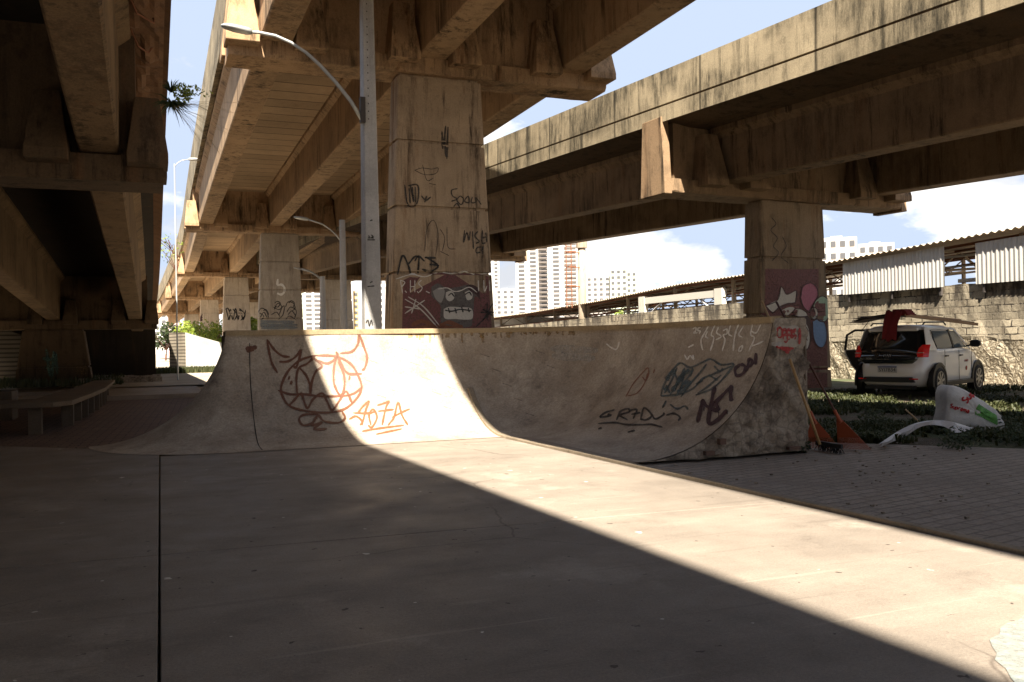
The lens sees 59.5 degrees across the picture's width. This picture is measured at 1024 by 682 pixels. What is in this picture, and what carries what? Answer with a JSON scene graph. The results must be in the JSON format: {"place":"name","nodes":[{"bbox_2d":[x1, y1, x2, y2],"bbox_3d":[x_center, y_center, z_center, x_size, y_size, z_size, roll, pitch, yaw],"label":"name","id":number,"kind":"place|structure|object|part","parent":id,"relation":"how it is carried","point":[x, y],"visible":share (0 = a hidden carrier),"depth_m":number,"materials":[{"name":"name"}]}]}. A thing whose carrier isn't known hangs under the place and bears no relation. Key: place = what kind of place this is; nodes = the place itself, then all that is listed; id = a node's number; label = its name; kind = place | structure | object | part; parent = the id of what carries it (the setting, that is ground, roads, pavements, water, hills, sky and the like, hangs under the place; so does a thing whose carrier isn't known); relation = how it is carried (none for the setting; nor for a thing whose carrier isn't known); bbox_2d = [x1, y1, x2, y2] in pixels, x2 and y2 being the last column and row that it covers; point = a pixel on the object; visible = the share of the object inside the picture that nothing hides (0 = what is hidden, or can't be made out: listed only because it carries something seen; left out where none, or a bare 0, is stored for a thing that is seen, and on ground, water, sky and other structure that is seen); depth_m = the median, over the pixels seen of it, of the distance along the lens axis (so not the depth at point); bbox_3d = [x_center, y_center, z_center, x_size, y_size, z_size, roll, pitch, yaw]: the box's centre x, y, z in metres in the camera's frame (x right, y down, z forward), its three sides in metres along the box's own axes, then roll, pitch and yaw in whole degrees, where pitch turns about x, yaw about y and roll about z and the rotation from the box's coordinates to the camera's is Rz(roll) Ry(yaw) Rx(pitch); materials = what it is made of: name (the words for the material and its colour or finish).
{"place":"outdoors","nodes":[
{"label":"outdoors","id":0,"kind":"place"},
{"bbox_2d":[0,390,17,420],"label":"bench block","id":1,"kind":"structure","parent":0,"point":[8,414],"depth_m":16.34,"materials":[{"name":"concrete"}]},
{"bbox_2d":[0,398,193,448],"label":"pavement","id":2,"kind":"structure","parent":0,"point":[111,422],"depth_m":15.06,"materials":[{"name":"brick"}]},
{"bbox_2d":[0,380,114,434],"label":"bench","id":3,"kind":"object","parent":2,"relation":"on","point":[77,403],"visible":0.99,"depth_m":15.00,"materials":[{"name":"concrete"}]},
{"bbox_2d":[0,354,204,681],"bbox_3d":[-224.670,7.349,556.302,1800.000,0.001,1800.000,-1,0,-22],"label":"ground","id":4,"kind":"structure","parent":0,"point":[161,361],"depth_m":32.93,"materials":[{"name":"grey concrete"}]},
{"bbox_2d":[0,331,21,378],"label":"abutment wall","id":5,"kind":"structure","parent":4,"relation":"on","point":[10,341],"depth_m":40.44,"materials":[{"name":"grey concrete"}]},
{"bbox_2d":[0,0,170,387],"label":"viaduct","id":6,"kind":"object","parent":4,"relation":"on","point":[83,162],"visible":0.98,"depth_m":13.31,"materials":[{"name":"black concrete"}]},
{"bbox_2d":[155,316,167,354],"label":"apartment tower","id":7,"kind":"structure","parent":4,"relation":"on","point":[163,319],"depth_m":307.28,"materials":[{"name":"white concrete"}]},
{"bbox_2d":[155,321,175,360],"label":"tree","id":8,"kind":"object","parent":4,"relation":"on","point":[164,332],"visible":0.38,"depth_m":111.00,"materials":[{"name":"green plant"}]},
{"bbox_2d":[167,317,180,355],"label":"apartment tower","id":9,"kind":"structure","parent":4,"relation":"on","point":[170,329],"depth_m":242.95,"materials":[{"name":"white concrete"}]},
{"bbox_2d":[174,319,222,342],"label":"tree","id":10,"kind":"object","parent":4,"relation":"on","point":[214,334],"visible":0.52,"depth_m":82.66,"materials":[{"name":"green plant"}]},
{"bbox_2d":[250,316,257,329],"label":"tree","id":11,"kind":"object","parent":4,"relation":"on","point":[254,324],"visible":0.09,"depth_m":87.97,"materials":[{"name":"green plant"}]},
{"bbox_2d":[221,0,381,328],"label":"street lamp","id":12,"kind":"object","parent":4,"relation":"on","point":[370,258],"visible":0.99,"depth_m":16.32,"materials":[{"name":"metal"}]},
{"bbox_2d":[302,293,303,325],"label":"apartment tower","id":13,"kind":"structure","parent":4,"relation":"on","point":[303,306],"depth_m":214.32,"materials":[{"name":"white concrete"}]},
{"bbox_2d":[304,292,319,329],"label":"apartment tower","id":14,"kind":"structure","parent":4,"relation":"on","point":[312,310],"depth_m":209.89,"materials":[{"name":"white concrete"}]},
{"bbox_2d":[294,216,346,328],"bbox_3d":[-5.490,-0.942,25.835,1.491,5.260,0.220,-1,0,-22],"label":"street lamp","id":15,"kind":"object","parent":4,"relation":"on","point":[343,291],"visible":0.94,"depth_m":26.00,"materials":[{"name":"metal"}]},
{"bbox_2d":[353,291,358,328],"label":"apartment tower","id":16,"kind":"structure","parent":4,"relation":"on","point":[356,308],"depth_m":201.96,"materials":[{"name":"beige concrete"}]},
{"bbox_2d":[381,281,385,328],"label":"apartment tower","id":17,"kind":"structure","parent":4,"relation":"on","point":[383,286],"depth_m":207.92,"materials":[{"name":"white concrete"}]},
{"bbox_2d":[489,261,498,316],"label":"apartment tower","id":18,"kind":"structure","parent":4,"relation":"on","point":[494,273],"depth_m":300.01,"materials":[{"name":"white concrete"}]},
{"bbox_2d":[496,288,514,316],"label":"apartment tower","id":19,"kind":"structure","parent":4,"relation":"on","point":[505,301],"depth_m":190.02,"materials":[{"name":"white concrete"}]},
{"bbox_2d":[516,245,562,316],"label":"apartment tower","id":20,"kind":"structure","parent":4,"relation":"on","point":[538,279],"depth_m":229.86,"materials":[{"name":"white concrete"}]},
{"bbox_2d":[561,243,577,316],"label":"apartment tower","id":21,"kind":"structure","parent":4,"relation":"on","point":[574,277],"depth_m":235.47,"materials":[{"name":"grey concrete"}]},
{"bbox_2d":[494,306,670,326],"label":"warehouse","id":22,"kind":"structure","parent":4,"relation":"on","point":[512,321],"depth_m":68.87,"materials":[{"name":"grey metal"}]},
{"bbox_2d":[586,275,610,315],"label":"apartment tower","id":23,"kind":"structure","parent":4,"relation":"on","point":[598,287],"depth_m":220.98,"materials":[{"name":"white concrete"}]},
{"bbox_2d":[610,268,627,314],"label":"apartment tower","id":24,"kind":"structure","parent":4,"relation":"on","point":[618,281],"depth_m":218.46,"materials":[{"name":"white concrete"}]},
{"bbox_2d":[627,271,636,312],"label":"apartment tower","id":25,"kind":"structure","parent":4,"relation":"on","point":[631,282],"depth_m":222.02,"materials":[{"name":"white concrete"}]},
{"bbox_2d":[496,280,1023,385],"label":"boundary wall","id":26,"kind":"structure","parent":4,"relation":"on","point":[995,311],"depth_m":27.48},
{"bbox_2d":[843,246,944,301],"bbox_3d":[12.319,-2.112,29.068,0.123,1.486,4.286,-1,0,-22],"label":"fence panel","id":27,"kind":"object","parent":26,"relation":"on","point":[921,269],"visible":1,"depth_m":28.81,"materials":[{"name":"grey metal"}]},
{"bbox_2d":[975,235,1023,291],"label":"fence panel","id":28,"kind":"object","parent":26,"relation":"on","point":[1000,260],"visible":1,"depth_m":25.31,"materials":[{"name":"grey metal"}]},
{"bbox_2d":[822,236,856,294],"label":"apartment tower","id":29,"kind":"structure","parent":4,"relation":"on","point":[838,247],"depth_m":140.90,"materials":[{"name":"white concrete"}]},
{"bbox_2d":[831,241,835,246],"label":"window","id":30,"kind":"structure","parent":29,"relation":"in","point":[833,243],"depth_m":141.02,"materials":[{"name":"grey glass"}]},
{"bbox_2d":[831,253,835,258],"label":"window","id":31,"kind":"structure","parent":29,"relation":"in","point":[833,255],"depth_m":141.02,"materials":[{"name":"grey glass"}]},
{"bbox_2d":[850,240,854,245],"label":"window","id":32,"kind":"structure","parent":29,"relation":"in","point":[852,242],"depth_m":140.06,"materials":[{"name":"grey glass"}]},
{"bbox_2d":[858,242,893,255],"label":"apartment tower","id":33,"kind":"structure","parent":4,"relation":"on","point":[870,248],"depth_m":152.91,"materials":[{"name":"white concrete"}]},
{"bbox_2d":[18,386,202,400],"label":"path","id":34,"kind":"structure","parent":0,"point":[141,393],"depth_m":24.07,"materials":[{"name":"concrete"}]},
{"bbox_2d":[110,372,211,386],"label":"road","id":35,"kind":"structure","parent":0,"point":[189,379],"depth_m":35.91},
{"bbox_2d":[0,365,214,388],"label":"grass","id":36,"kind":"structure","parent":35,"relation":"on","point":[5,382],"depth_m":34.11,"materials":[{"name":"green plant"}]},
{"bbox_2d":[174,158,200,379],"bbox_3d":[-13.577,-2.924,37.689,1.099,9.591,0.240,-1,0,-22],"label":"street lamp","id":37,"kind":"object","parent":35,"relation":"on","point":[192,159],"visible":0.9,"depth_m":37.48,"materials":[{"name":"silver metal"}]},
{"bbox_2d":[169,333,221,367],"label":"abutment wall","id":38,"kind":"structure","parent":35,"relation":"on","point":[194,350],"depth_m":54.97,"materials":[{"name":"white concrete"}]},
{"bbox_2d":[294,267,325,329],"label":"street lamp","id":39,"kind":"object","parent":35,"relation":"on","point":[322,306],"visible":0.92,"depth_m":44.62,"materials":[{"name":"silver metal"}]},
{"bbox_2d":[78,374,1018,518],"bbox_3d":[-5.660,1.343,22.682,5.475,0.214,43.429,-1,0,-34],"label":"rubble","id":40,"kind":"object","parent":35,"relation":"on","point":[141,378],"visible":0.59,"depth_m":35.00,"materials":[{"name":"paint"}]},
{"bbox_2d":[565,241,586,318],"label":"steel mast","id":41,"kind":"object","parent":35,"relation":"on","point":[581,286],"visible":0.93,"depth_m":51.05,"materials":[{"name":"brown"}]},
{"bbox_2d":[638,288,726,312],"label":"steel portal","id":42,"kind":"object","parent":35,"relation":"on","point":[719,295],"visible":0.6,"depth_m":41.14,"materials":[{"name":"beige paint"}]},
{"bbox_2d":[0,437,1023,681],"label":"slab","id":43,"kind":"structure","parent":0,"point":[494,559],"depth_m":4.62,"materials":[{"name":"grey concrete"}]},
{"bbox_2d":[505,436,1023,555],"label":"kerb","id":44,"kind":"structure","parent":43,"relation":"on","point":[973,540],"depth_m":6.37,"materials":[{"name":"concrete"}]},
{"bbox_2d":[990,615,1023,681],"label":"floor marking","id":45,"kind":"object","parent":43,"relation":"on","point":[1009,638],"visible":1,"depth_m":3.44,"materials":[{"name":"grey paint"}]},
{"bbox_2d":[159,0,1023,329],"label":"sky","id":46,"kind":"structure","parent":0,"point":[661,258],"materials":[{"name":"blue"}]},
{"bbox_2d":[494,225,1023,327],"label":"shed","id":47,"kind":"structure","parent":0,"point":[961,250],"depth_m":42.35,"materials":[{"name":"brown metal"}]},
{"bbox_2d":[535,438,1023,547],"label":"pavement","id":48,"kind":"structure","parent":0,"point":[914,498],"depth_m":7.75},
{"bbox_2d":[89,316,810,462],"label":"skate ramp","id":49,"kind":"structure","parent":48,"relation":"on","point":[641,393],"depth_m":11.69,"materials":[{"name":"concrete"}]},
{"bbox_2d":[761,300,833,447],"bbox_3d":[3.229,0.358,10.168,0.903,1.686,0.171,-1,0,41],"label":"rake","id":50,"kind":"object","parent":48,"relation":"on","point":[822,432],"visible":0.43,"depth_m":9.98,"materials":[{"name":"brown plastic"}]},
{"bbox_2d":[796,441,811,452],"bbox_3d":[3.120,1.129,9.715,0.264,0.187,0.225,-1,0,-22],"label":"weed clump","id":51,"kind":"object","parent":48,"relation":"on","point":[809,442],"visible":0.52,"depth_m":9.67,"materials":[{"name":"green plant"}]},
{"bbox_2d":[788,359,844,453],"bbox_3d":[3.209,0.691,9.591,0.586,1.019,0.439,-1,0,-22],"label":"broom","id":52,"kind":"object","parent":48,"relation":"on","point":[823,445],"visible":1,"depth_m":9.47,"materials":[{"name":"brown wood"}]},
{"bbox_2d":[775,302,869,449],"bbox_3d":[3.433,0.367,9.982,1.021,1.662,0.186,-1,0,34],"label":"rake","id":53,"kind":"object","parent":48,"relation":"on","point":[845,430],"visible":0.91,"depth_m":9.84,"materials":[{"name":"brown plastic"}]},
{"bbox_2d":[807,379,1023,448],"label":"terrain","id":54,"kind":"structure","parent":0,"point":[926,396],"depth_m":14.41,"materials":[{"name":"green plant"}]},
{"bbox_2d":[157,0,695,340],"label":"viaduct","id":55,"kind":"object","parent":54,"relation":"on","point":[458,82],"visible":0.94,"depth_m":20.45,"materials":[{"name":"concrete"}]},
{"bbox_2d":[161,234,183,270],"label":"sapling","id":56,"kind":"object","parent":55,"relation":"on","point":[173,252],"visible":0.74,"depth_m":56.14,"materials":[{"name":"green plant"}]},
{"bbox_2d":[150,79,238,161],"bbox_3d":[-3.680,-2.563,10.394,0.997,0.946,0.494,-1,0,-22],"label":"hanging plant","id":57,"kind":"object","parent":55,"relation":"hanging from","point":[178,104],"visible":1,"depth_m":10.34,"materials":[{"name":"green plant"}]},
{"bbox_2d":[218,0,1023,387],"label":"viaduct","id":58,"kind":"object","parent":54,"relation":"on","point":[780,136],"visible":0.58,"depth_m":21.64,"materials":[{"name":"concrete"}]},
{"bbox_2d":[844,321,984,396],"bbox_3d":[8.932,0.384,20.307,3.660,1.606,2.716,-1,0,-45],"label":"car","id":59,"kind":"object","parent":54,"relation":"on","point":[931,358],"visible":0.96,"depth_m":18.99,"materials":[{"name":"white paint"}]},
{"bbox_3d":[8.182,0.294,20.860,0.889,1.146,0.105,-1,0,33],"label":"rear door","id":60,"kind":"part","parent":59,"relation":"part of","materials":[{"name":"black paint"}]},
{"bbox_2d":[849,314,907,329],"bbox_3d":[7.995,-0.414,19.509,0.726,0.330,1.150,-1,0,-45],"label":"sheet bundle","id":61,"kind":"object","parent":59,"relation":"on","point":[864,319],"visible":0.8,"depth_m":19.56,"materials":[{"name":"brown wood"}]},
{"bbox_2d":[882,309,915,340],"bbox_3d":[8.287,-0.338,19.162,0.773,0.686,0.435,-1,0,-43],"label":"cloth","id":62,"kind":"object","parent":59,"relation":"on","point":[890,324],"visible":0.99,"depth_m":19.00,"materials":[{"name":"red fabric"}]},
{"bbox_2d":[904,314,977,325],"bbox_3d":[9.331,-0.487,19.804,2.576,0.320,0.432,-1,0,-31],"label":"wooden plank","id":63,"kind":"object","parent":59,"relation":"on","point":[954,320],"visible":0.85,"depth_m":19.77,"materials":[{"name":"brown wood"}]},
{"bbox_3d":[9.200,-0.037,19.165,0.940,0.360,0.090,-1,0,-45],"label":"rear door window","id":64,"kind":"part","parent":59,"relation":"part of","materials":[{"name":"grey glass"}]},
{"bbox_3d":[9.859,-0.046,19.815,0.770,0.360,0.090,-1,0,-45],"label":"front door window","id":65,"kind":"part","parent":59,"relation":"part of","materials":[{"name":"grey glass"}]},
{"bbox_2d":[880,420,973,445],"bbox_3d":[4.597,1.060,10.421,1.863,0.219,0.649,-1,0,-32],"label":"plastic sheet","id":66,"kind":"object","parent":54,"relation":"on","point":[909,429],"visible":0.93,"depth_m":10.64,"materials":[{"name":"grey plastic"}]},
{"bbox_2d":[936,426,984,449],"bbox_3d":[4.900,1.080,9.799,0.536,0.309,0.413,-1,0,-22],"label":"weed clump","id":67,"kind":"object","parent":54,"relation":"on","point":[966,437],"visible":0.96,"depth_m":9.79,"materials":[{"name":"green plant"}]},
{"bbox_2d":[933,385,1004,431],"bbox_3d":[6.099,0.898,11.895,1.045,0.641,0.396,-1,0,-15],"label":"sack","id":68,"kind":"object","parent":54,"relation":"on","point":[956,404],"visible":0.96,"depth_m":11.71,"materials":[{"name":"white plastic"}]},
{"bbox_2d":[990,412,1023,446],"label":"weed clump","id":69,"kind":"object","parent":54,"relation":"on","point":[1008,433],"visible":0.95,"depth_m":10.31,"materials":[{"name":"green plant"}]}
]}

